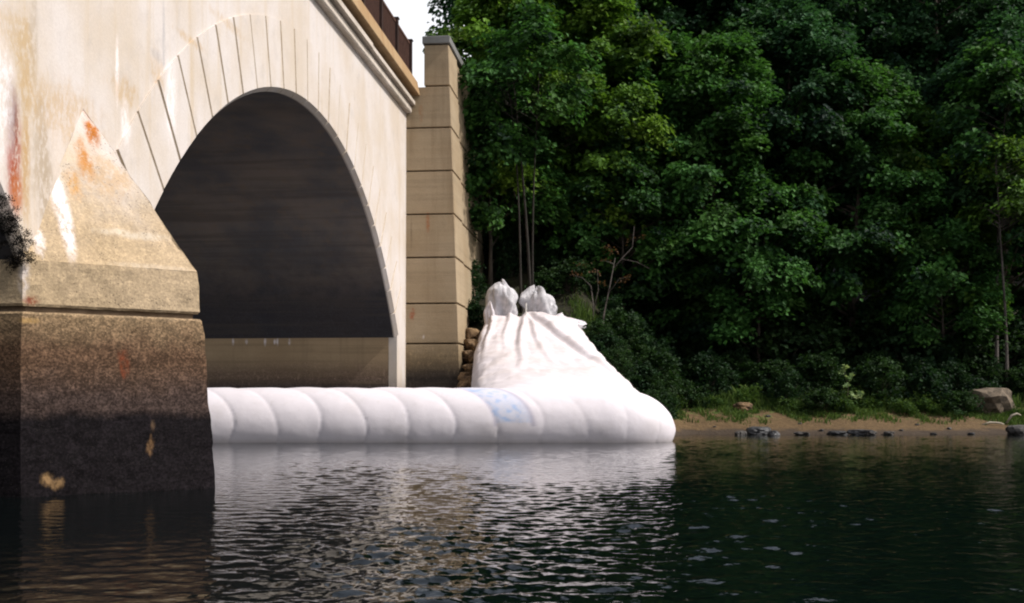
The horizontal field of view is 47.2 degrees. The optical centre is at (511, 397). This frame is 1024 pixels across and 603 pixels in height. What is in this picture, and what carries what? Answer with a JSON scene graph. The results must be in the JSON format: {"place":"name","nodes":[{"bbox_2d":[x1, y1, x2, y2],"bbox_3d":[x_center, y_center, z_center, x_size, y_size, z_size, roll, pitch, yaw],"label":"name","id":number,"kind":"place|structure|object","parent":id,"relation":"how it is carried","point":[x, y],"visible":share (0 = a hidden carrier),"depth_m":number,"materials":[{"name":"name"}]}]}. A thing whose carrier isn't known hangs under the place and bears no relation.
{"place":"outdoors","nodes":[
{"label":"outdoors","id":0,"kind":"place"},
{"bbox_2d":[384,0,470,86],"label":"sky","id":1,"kind":"structure","parent":0,"point":[413,15],"materials":[{"name":"white"}]},
{"bbox_2d":[0,434,1023,602],"bbox_3d":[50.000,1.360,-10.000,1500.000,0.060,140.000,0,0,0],"label":"river water","id":2,"kind":"structure","parent":0,"point":[733,518],"depth_m":12.32,"materials":[{"name":"black liquid"}]},
{"bbox_2d":[462,196,1023,434],"bbox_3d":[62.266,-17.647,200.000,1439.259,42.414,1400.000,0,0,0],"label":"ground","id":3,"kind":"structure","parent":0,"point":[781,424],"depth_m":44.65,"materials":[{"name":"soil"}]},
{"bbox_2d":[0,0,419,496],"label":"arch bridge","id":4,"kind":"structure","parent":3,"relation":"on","point":[209,193],"depth_m":20.70,"materials":[{"name":"concrete"}]},
{"bbox_2d":[0,193,38,274],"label":"hanging moss","id":5,"kind":"object","parent":4,"relation":"hanging from","point":[13,258],"visible":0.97,"depth_m":15.72,"materials":[{"name":"plant"}]},
{"bbox_2d":[207,279,675,442],"bbox_3d":[-4.983,-1.239,40.748,20.099,6.743,11.634,0,0,0],"label":"water filled cofferdam","id":6,"kind":"object","parent":3,"relation":"on","point":[542,372],"visible":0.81,"depth_m":35.23,"materials":[{"name":"white fabric"}]},
{"bbox_2d":[406,35,486,387],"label":"abutment wall","id":7,"kind":"structure","parent":3,"relation":"on","point":[444,249],"depth_m":42.86,"materials":[{"name":"stone"}]},
{"bbox_2d":[456,376,471,387],"bbox_3d":[-1.523,-0.450,42.318,0.978,0.666,0.920,0,0,0],"label":"riprap stone","id":8,"kind":"object","parent":3,"relation":"on","point":[465,381],"visible":0.32,"depth_m":41.97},
{"bbox_2d":[466,298,484,325],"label":"shrub","id":9,"kind":"object","parent":3,"relation":"on","point":[475,308],"visible":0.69,"depth_m":45.93,"materials":[{"name":"green plant"}]},
{"bbox_2d":[470,259,489,303],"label":"shrub","id":10,"kind":"object","parent":3,"relation":"on","point":[478,280],"visible":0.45,"depth_m":47.45,"materials":[{"name":"green plant"}]},
{"bbox_2d":[482,222,511,260],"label":"undergrowth shrub","id":11,"kind":"object","parent":3,"relation":"on","point":[485,240],"visible":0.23,"depth_m":51.35,"materials":[{"name":"green plant"}]},
{"bbox_2d":[488,233,535,269],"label":"undergrowth shrub","id":12,"kind":"object","parent":3,"relation":"on","point":[523,250],"visible":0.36,"depth_m":50.81,"materials":[{"name":"green plant"}]},
{"bbox_2d":[464,73,572,284],"bbox_3d":[-0.660,-9.159,49.551,7.244,9.531,8.053,0,0,-28],"label":"broadleaf tree","id":13,"kind":"object","parent":3,"relation":"on","point":[489,212],"visible":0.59,"depth_m":48.35,"materials":[{"name":"green plant"}]},
{"bbox_2d":[422,0,621,235],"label":"broadleaf tree","id":14,"kind":"object","parent":3,"relation":"on","point":[474,17],"visible":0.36,"depth_m":50.38,"materials":[{"name":"green plant"}]},
{"bbox_2d":[457,0,605,312],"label":"slender tree","id":15,"kind":"object","parent":3,"relation":"on","point":[511,42],"visible":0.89,"depth_m":46.49,"materials":[{"name":"green plant"}]},
{"bbox_2d":[530,241,558,274],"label":"undergrowth shrub","id":16,"kind":"object","parent":3,"relation":"on","point":[541,254],"visible":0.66,"depth_m":50.01,"materials":[{"name":"green plant"}]},
{"bbox_2d":[427,0,664,33],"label":"forest tree","id":17,"kind":"object","parent":3,"relation":"on","point":[447,6],"visible":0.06,"depth_m":59.55,"materials":[{"name":"green plant"}]},
{"bbox_2d":[527,269,564,296],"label":"undergrowth shrub","id":18,"kind":"object","parent":3,"relation":"on","point":[542,279],"visible":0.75,"depth_m":48.05,"materials":[{"name":"green plant"}]},
{"bbox_2d":[524,256,597,294],"bbox_3d":[2.256,-4.975,48.960,2.931,1.770,2.532,0,0,29],"label":"undergrowth shrub","id":19,"kind":"object","parent":3,"relation":"on","point":[565,268],"visible":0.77,"depth_m":48.42,"materials":[{"name":"green plant"}]},
{"bbox_2d":[554,225,595,268],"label":"undergrowth shrub","id":20,"kind":"object","parent":3,"relation":"on","point":[564,257],"visible":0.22,"depth_m":50.39,"materials":[{"name":"green plant"}]},
{"bbox_2d":[461,0,698,138],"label":"forest tree","id":21,"kind":"object","parent":3,"relation":"on","point":[637,13],"visible":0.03,"depth_m":55.80,"materials":[{"name":"green plant"}]},
{"bbox_2d":[580,257,611,297],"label":"undergrowth shrub","id":22,"kind":"object","parent":3,"relation":"on","point":[598,278],"visible":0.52,"depth_m":49.44,"materials":[{"name":"green plant"}]},
{"bbox_2d":[582,318,616,346],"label":"undergrowth shrub","id":23,"kind":"object","parent":3,"relation":"on","point":[596,327],"visible":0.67,"depth_m":44.30,"materials":[{"name":"green plant"}]},
{"bbox_2d":[516,0,688,241],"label":"broadleaf tree","id":24,"kind":"object","parent":3,"relation":"on","point":[594,25],"visible":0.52,"depth_m":50.06,"materials":[{"name":"green plant"}]},
{"bbox_2d":[589,329,623,353],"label":"undergrowth shrub","id":25,"kind":"object","parent":3,"relation":"on","point":[608,341],"visible":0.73,"depth_m":43.89,"materials":[{"name":"green plant"}]},
{"bbox_2d":[596,294,624,315],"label":"undergrowth shrub","id":26,"kind":"object","parent":3,"relation":"on","point":[612,305],"visible":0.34,"depth_m":47.83,"materials":[{"name":"green plant"}]},
{"bbox_2d":[599,267,628,309],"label":"undergrowth shrub","id":27,"kind":"object","parent":3,"relation":"on","point":[618,279],"visible":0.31,"depth_m":50.18,"materials":[{"name":"green plant"}]},
{"bbox_2d":[600,348,627,372],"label":"undergrowth shrub","id":28,"kind":"object","parent":3,"relation":"on","point":[610,354],"visible":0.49,"depth_m":43.09,"materials":[{"name":"green plant"}]},
{"bbox_2d":[598,279,632,313],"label":"undergrowth shrub","id":29,"kind":"object","parent":3,"relation":"on","point":[613,291],"visible":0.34,"depth_m":49.97,"materials":[{"name":"green plant"}]},
{"bbox_2d":[605,343,636,363],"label":"undergrowth shrub","id":30,"kind":"object","parent":3,"relation":"on","point":[625,349],"visible":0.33,"depth_m":43.77,"materials":[{"name":"green plant"}]},
{"bbox_2d":[594,233,649,332],"bbox_3d":[4.245,-4.288,45.431,2.188,4.677,0.692,0,0,0],"label":"bare sapling","id":31,"kind":"object","parent":3,"relation":"on","point":[643,235],"visible":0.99,"depth_m":45.39,"materials":[{"name":"brown plant"}]},
{"bbox_2d":[607,355,637,380],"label":"undergrowth shrub","id":32,"kind":"object","parent":3,"relation":"on","point":[622,363],"visible":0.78,"depth_m":42.73,"materials":[{"name":"green plant"}]},
{"bbox_2d":[537,135,712,309],"bbox_3d":[4.966,-6.833,51.165,7.629,9.029,6.863,0,0,-11],"label":"broadleaf tree","id":33,"kind":"object","parent":3,"relation":"on","point":[652,196],"visible":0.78,"depth_m":49.60,"materials":[{"name":"green plant"}]},
{"bbox_2d":[602,307,647,353],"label":"undergrowth shrub","id":34,"kind":"object","parent":3,"relation":"on","point":[620,315],"visible":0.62,"depth_m":45.89,"materials":[{"name":"green plant"}]},
{"bbox_2d":[633,330,656,361],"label":"undergrowth shrub","id":35,"kind":"object","parent":3,"relation":"on","point":[651,340],"visible":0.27,"depth_m":47.27,"materials":[{"name":"green plant"}]},
{"bbox_2d":[629,361,664,392],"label":"undergrowth shrub","id":36,"kind":"object","parent":3,"relation":"on","point":[646,370],"visible":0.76,"depth_m":43.87,"materials":[{"name":"green plant"}]},
{"bbox_2d":[625,286,669,311],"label":"undergrowth shrub","id":37,"kind":"object","parent":3,"relation":"on","point":[639,300],"visible":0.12,"depth_m":52.67,"materials":[{"name":"green plant"}]},
{"bbox_2d":[535,16,761,310],"bbox_3d":[6.480,-9.378,54.000,10.791,16.530,9.942,0,0,41],"label":"broadleaf tree","id":38,"kind":"object","parent":3,"relation":"on","point":[641,70],"visible":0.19,"depth_m":52.27,"materials":[{"name":"green plant"}]},
{"bbox_2d":[634,373,664,392],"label":"undergrowth shrub","id":39,"kind":"object","parent":3,"relation":"on","point":[651,380],"visible":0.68,"depth_m":43.77,"materials":[{"name":"green plant"}]},
{"bbox_2d":[625,302,681,357],"bbox_3d":[5.986,-2.609,52.742,3.685,3.461,4.020,0,0,32],"label":"undergrowth shrub","id":40,"kind":"object","parent":3,"relation":"on","point":[637,308],"visible":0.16,"depth_m":52.05,"materials":[{"name":"green plant"}]},
{"bbox_2d":[630,347,685,397],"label":"shrub","id":41,"kind":"object","parent":3,"relation":"on","point":[658,358],"visible":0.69,"depth_m":45.64,"materials":[{"name":"green plant"}]},
{"bbox_2d":[642,388,673,414],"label":"undergrowth shrub","id":42,"kind":"object","parent":3,"relation":"on","point":[652,393],"visible":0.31,"depth_m":42.34,"materials":[{"name":"green plant"}]},
{"bbox_2d":[570,0,748,145],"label":"forest tree","id":43,"kind":"object","parent":3,"relation":"on","point":[654,5],"visible":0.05,"depth_m":58.73,"materials":[{"name":"green plant"}]},
{"bbox_2d":[650,334,682,374],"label":"undergrowth shrub","id":44,"kind":"object","parent":3,"relation":"on","point":[661,341],"visible":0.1,"depth_m":48.19,"materials":[{"name":"green plant"}]},
{"bbox_2d":[639,290,697,369],"bbox_3d":[6.765,-2.535,52.537,3.335,4.539,3.674,0,0,-12],"label":"undergrowth shrub","id":45,"kind":"object","parent":3,"relation":"on","point":[664,331],"visible":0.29,"depth_m":51.79,"materials":[{"name":"green plant"}]},
{"bbox_2d":[660,392,681,419],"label":"undergrowth shrub","id":46,"kind":"object","parent":3,"relation":"on","point":[675,417],"visible":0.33,"depth_m":42.92,"materials":[{"name":"green plant"}]},
{"bbox_2d":[677,360,703,390],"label":"undergrowth shrub","id":47,"kind":"object","parent":3,"relation":"on","point":[689,368],"visible":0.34,"depth_m":48.23,"materials":[{"name":"green plant"}]},
{"bbox_2d":[673,378,713,409],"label":"shrub","id":48,"kind":"object","parent":3,"relation":"on","point":[688,387],"visible":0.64,"depth_m":46.28,"materials":[{"name":"green plant"}]},
{"bbox_2d":[685,347,723,392],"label":"undergrowth shrub","id":49,"kind":"object","parent":3,"relation":"on","point":[710,352],"visible":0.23,"depth_m":48.51,"materials":[{"name":"green plant"}]},
{"bbox_2d":[691,350,730,397],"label":"shrub","id":50,"kind":"object","parent":3,"relation":"on","point":[713,371],"visible":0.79,"depth_m":47.33,"materials":[{"name":"green plant"}]},
{"bbox_2d":[634,0,804,168],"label":"forest tree","id":51,"kind":"object","parent":3,"relation":"on","point":[688,23],"visible":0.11,"depth_m":58.66,"materials":[{"name":"green plant"}]},
{"bbox_2d":[702,361,742,394],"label":"undergrowth shrub","id":52,"kind":"object","parent":3,"relation":"on","point":[734,374],"visible":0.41,"depth_m":47.84,"materials":[{"name":"green plant"}]},
{"bbox_2d":[615,22,835,346],"bbox_3d":[8.977,-8.743,52.448,10.580,16.206,9.747,0,0,27],"label":"broadleaf tree","id":53,"kind":"object","parent":3,"relation":"on","point":[715,74],"visible":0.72,"depth_m":50.53,"materials":[{"name":"green plant"}]},
{"bbox_2d":[714,351,755,387],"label":"undergrowth shrub","id":54,"kind":"object","parent":3,"relation":"on","point":[730,360],"visible":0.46,"depth_m":49.23,"materials":[{"name":"green plant"}]},
{"bbox_2d":[724,345,750,387],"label":"undergrowth shrub","id":55,"kind":"object","parent":3,"relation":"on","point":[738,350],"visible":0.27,"depth_m":49.59,"materials":[{"name":"green plant"}]},
{"bbox_2d":[728,387,758,402],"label":"weed plant","id":56,"kind":"object","parent":3,"relation":"on","point":[739,393],"visible":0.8,"depth_m":46.86,"materials":[{"name":"green plant"}]},
{"bbox_2d":[730,359,771,388],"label":"undergrowth shrub","id":57,"kind":"object","parent":3,"relation":"on","point":[748,365],"visible":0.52,"depth_m":48.94,"materials":[{"name":"green plant"}]},
{"bbox_2d":[736,383,766,402],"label":"weed plant","id":58,"kind":"object","parent":3,"relation":"on","point":[753,390],"visible":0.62,"depth_m":47.16,"materials":[{"name":"green plant"}]},
{"bbox_2d":[673,166,831,362],"bbox_3d":[10.539,-5.221,51.315,7.244,9.531,8.053,0,0,-7],"label":"broadleaf tree","id":59,"kind":"object","parent":3,"relation":"on","point":[770,268],"visible":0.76,"depth_m":49.39,"materials":[{"name":"green plant"}]},
{"bbox_2d":[746,426,770,434],"bbox_3d":[9.007,1.274,42.836,0.801,0.422,1.072,0,0,38],"label":"rock","id":60,"kind":"object","parent":3,"relation":"on","point":[754,430],"visible":0.8,"depth_m":42.52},
{"bbox_2d":[663,0,855,235],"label":"forest tree","id":61,"kind":"object","parent":3,"relation":"on","point":[728,25],"visible":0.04,"depth_m":57.27,"materials":[{"name":"green plant"}]},
{"bbox_2d":[753,377,779,400],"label":"undergrowth shrub","id":62,"kind":"object","parent":3,"relation":"on","point":[765,383],"visible":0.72,"depth_m":47.50,"materials":[{"name":"green plant"}]},
{"bbox_2d":[733,311,807,364],"bbox_3d":[11.381,-2.211,51.973,3.622,3.402,3.951,0,0,28],"label":"undergrowth shrub","id":63,"kind":"object","parent":3,"relation":"on","point":[764,329],"visible":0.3,"depth_m":51.13,"materials":[{"name":"green plant"}]},
{"bbox_2d":[751,359,798,393],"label":"undergrowth shrub","id":64,"kind":"object","parent":3,"relation":"on","point":[768,369],"visible":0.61,"depth_m":48.09,"materials":[{"name":"green plant"}]},
{"bbox_2d":[721,312,844,381],"bbox_3d":[11.596,-1.984,51.528,5.661,3.418,4.891,0,0,12],"label":"undergrowth shrub","id":65,"kind":"object","parent":3,"relation":"on","point":[780,349],"visible":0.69,"depth_m":50.33,"materials":[{"name":"green plant"}]},
{"bbox_2d":[769,396,802,411],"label":"weed plant","id":66,"kind":"object","parent":3,"relation":"on","point":[794,403],"visible":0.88,"depth_m":45.97,"materials":[{"name":"green plant"}]},
{"bbox_2d":[774,369,806,405],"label":"shrub","id":67,"kind":"object","parent":3,"relation":"on","point":[785,387],"visible":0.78,"depth_m":46.54,"materials":[{"name":"green plant"}]},
{"bbox_2d":[563,276,1023,425],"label":"bank grass","id":68,"kind":"structure","parent":3,"relation":"on","point":[586,316],"depth_m":45.71,"materials":[{"name":"plant"}]},
{"bbox_2d":[691,0,906,292],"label":"broadleaf tree","id":69,"kind":"object","parent":3,"relation":"on","point":[791,34],"visible":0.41,"depth_m":52.48,"materials":[{"name":"green plant"}]},
{"bbox_2d":[796,352,847,391],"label":"undergrowth shrub","id":70,"kind":"object","parent":3,"relation":"on","point":[821,362],"visible":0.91,"depth_m":47.94,"materials":[{"name":"green plant"}]},
{"bbox_2d":[800,386,848,414],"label":"shrub","id":71,"kind":"object","parent":3,"relation":"on","point":[824,394],"visible":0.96,"depth_m":45.67,"materials":[{"name":"green plant"}]},
{"bbox_2d":[744,0,939,265],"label":"forest tree","id":72,"kind":"object","parent":3,"relation":"on","point":[878,40],"visible":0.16,"depth_m":55.92,"materials":[{"name":"green plant"}]},
{"bbox_2d":[824,395,860,413],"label":"weed plant","id":73,"kind":"object","parent":3,"relation":"on","point":[851,404],"visible":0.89,"depth_m":45.70,"materials":[{"name":"green plant"}]},
{"bbox_2d":[838,364,863,398],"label":"pale plant","id":74,"kind":"object","parent":3,"relation":"on","point":[858,393],"visible":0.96,"depth_m":46.23,"materials":[{"name":"green plant"}]},
{"bbox_2d":[846,351,875,383],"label":"undergrowth shrub","id":75,"kind":"object","parent":3,"relation":"on","point":[865,356],"visible":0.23,"depth_m":49.77,"materials":[{"name":"green plant"}]},
{"bbox_2d":[768,51,956,367],"bbox_3d":[15.510,-8.491,52.820,9.064,15.072,9.839,0,0,14],"label":"broadleaf tree","id":76,"kind":"object","parent":3,"relation":"on","point":[885,107],"visible":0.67,"depth_m":51.29,"materials":[{"name":"green plant"}]},
{"bbox_2d":[854,396,884,409],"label":"weed plant","id":77,"kind":"object","parent":3,"relation":"on","point":[866,401],"visible":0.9,"depth_m":46.12,"materials":[{"name":"green plant"}]},
{"bbox_2d":[795,0,958,255],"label":"forest tree","id":78,"kind":"object","parent":3,"relation":"on","point":[908,59],"visible":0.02,"depth_m":58.04,"materials":[{"name":"green plant"}]},
{"bbox_2d":[851,351,905,380],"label":"undergrowth shrub","id":79,"kind":"object","parent":3,"relation":"on","point":[885,354],"visible":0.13,"depth_m":50.11,"materials":[{"name":"green plant"}]},
{"bbox_2d":[848,355,915,408],"bbox_3d":[14.857,-0.508,47.166,2.568,2.412,2.802,0,0,-27],"label":"shrub","id":80,"kind":"object","parent":3,"relation":"on","point":[882,374],"visible":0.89,"depth_m":46.69,"materials":[{"name":"green plant"}]},
{"bbox_2d":[887,398,919,415],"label":"weed plant","id":81,"kind":"object","parent":3,"relation":"on","point":[905,406],"visible":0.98,"depth_m":45.77,"materials":[{"name":"green plant"}]},
{"bbox_2d":[899,353,934,392],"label":"undergrowth shrub","id":82,"kind":"object","parent":3,"relation":"on","point":[913,365],"visible":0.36,"depth_m":48.64,"materials":[{"name":"green plant"}]},
{"bbox_2d":[856,0,981,105],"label":"forest tree","id":83,"kind":"object","parent":3,"relation":"on","point":[945,8],"depth_m":61.19,"materials":[{"name":"green plant"}]},
{"bbox_2d":[871,317,967,371],"bbox_3d":[17.270,-1.819,51.093,3.778,3.552,4.074,0,0,-20],"label":"undergrowth shrub","id":84,"kind":"object","parent":3,"relation":"on","point":[927,351],"visible":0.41,"depth_m":50.17,"materials":[{"name":"green plant"}]},
{"bbox_2d":[905,393,944,411],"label":"weed plant","id":85,"kind":"object","parent":3,"relation":"on","point":[924,402],"visible":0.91,"depth_m":46.10,"materials":[{"name":"green plant"}]},
{"bbox_2d":[842,99,1014,322],"bbox_3d":[19.119,-7.439,53.841,7.485,13.004,8.386,0,0,19],"label":"broadleaf tree","id":86,"kind":"object","parent":3,"relation":"on","point":[872,284],"visible":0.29,"depth_m":52.18,"materials":[{"name":"green plant"}]},
{"bbox_2d":[904,363,959,403],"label":"shrub","id":87,"kind":"object","parent":3,"relation":"on","point":[927,377],"visible":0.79,"depth_m":46.64,"materials":[{"name":"green plant"}]},
{"bbox_2d":[855,0,1023,211],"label":"forest tree","id":88,"kind":"object","parent":3,"relation":"on","point":[962,19],"visible":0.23,"depth_m":55.33,"materials":[{"name":"green plant"}]},
{"bbox_2d":[874,211,1022,364],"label":"broadleaf tree","id":89,"kind":"object","parent":3,"relation":"on","point":[957,240],"visible":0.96,"depth_m":49.97,"materials":[{"name":"green plant"}]},
{"bbox_2d":[940,357,972,397],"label":"undergrowth shrub","id":90,"kind":"object","parent":3,"relation":"on","point":[960,375],"visible":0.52,"depth_m":48.26,"materials":[{"name":"green plant"}]},
{"bbox_2d":[914,333,1004,380],"bbox_3d":[19.571,-1.434,51.840,4.029,2.816,4.664,0,0,38],"label":"undergrowth shrub","id":91,"kind":"object","parent":3,"relation":"on","point":[956,346],"visible":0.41,"depth_m":50.99,"materials":[{"name":"green plant"}]},
{"bbox_2d":[934,389,990,417],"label":"shrub","id":92,"kind":"object","parent":3,"relation":"on","point":[965,399],"visible":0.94,"depth_m":45.65,"materials":[{"name":"green plant"}]},
{"bbox_2d":[904,7,1023,327],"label":"broadleaf tree","id":93,"kind":"object","parent":3,"relation":"on","point":[1009,27],"visible":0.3,"depth_m":52.13,"materials":[{"name":"green plant"}]},
{"bbox_2d":[912,32,1023,311],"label":"forest tree","id":94,"kind":"object","parent":3,"relation":"on","point":[1012,286],"depth_m":57.84,"materials":[{"name":"green plant"}]},
{"bbox_2d":[925,28,1023,363],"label":"slender tree","id":95,"kind":"object","parent":3,"relation":"on","point":[997,64],"visible":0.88,"depth_m":50.33,"materials":[{"name":"green plant"}]},
{"bbox_2d":[961,375,1001,390],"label":"undergrowth shrub","id":96,"kind":"object","parent":3,"relation":"on","point":[978,383],"visible":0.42,"depth_m":47.60,"materials":[{"name":"green plant"}]},
{"bbox_2d":[943,3,1023,284],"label":"forest tree","id":97,"kind":"object","parent":3,"relation":"on","point":[1015,272],"visible":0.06,"depth_m":55.56,"materials":[{"name":"green plant"}]},
{"bbox_2d":[951,127,1023,383],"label":"slender tree","id":98,"kind":"object","parent":3,"relation":"on","point":[1004,147],"visible":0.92,"depth_m":49.17,"materials":[{"name":"green plant"}]},
{"bbox_2d":[954,326,1023,378],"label":"undergrowth shrub","id":99,"kind":"object","parent":3,"relation":"on","point":[1014,346],"visible":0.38,"depth_m":51.47,"materials":[{"name":"green plant"}]},
{"bbox_2d":[976,355,1004,377],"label":"undergrowth shrub","id":100,"kind":"object","parent":3,"relation":"on","point":[993,362],"visible":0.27,"depth_m":50.36,"materials":[{"name":"green plant"}]},
{"bbox_2d":[968,388,1015,415],"bbox_3d":[18.969,0.393,46.773,2.152,1.558,1.855,0,0,-34],"label":"boulder","id":101,"kind":"object","parent":3,"relation":"on","point":[998,400],"visible":0.59,"depth_m":46.07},
{"bbox_2d":[978,365,1005,386],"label":"undergrowth shrub","id":102,"kind":"object","parent":3,"relation":"on","point":[993,368],"visible":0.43,"depth_m":49.70,"materials":[{"name":"green plant"}]},
{"bbox_2d":[982,305,1023,367],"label":"undergrowth shrub","id":103,"kind":"object","parent":3,"relation":"on","point":[1016,321],"visible":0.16,"depth_m":52.03,"materials":[{"name":"green plant"}]},
{"bbox_2d":[984,367,1022,392],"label":"undergrowth shrub","id":104,"kind":"object","parent":3,"relation":"on","point":[998,376],"visible":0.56,"depth_m":49.18,"materials":[{"name":"green plant"}]},
{"bbox_2d":[1001,367,1023,399],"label":"undergrowth shrub","id":105,"kind":"object","parent":3,"relation":"on","point":[1016,377],"visible":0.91,"depth_m":48.49,"materials":[{"name":"green plant"}]},
{"bbox_2d":[1005,425,1023,434],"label":"rock","id":106,"kind":"object","parent":3,"relation":"on","point":[1014,429],"visible":0.77,"depth_m":42.31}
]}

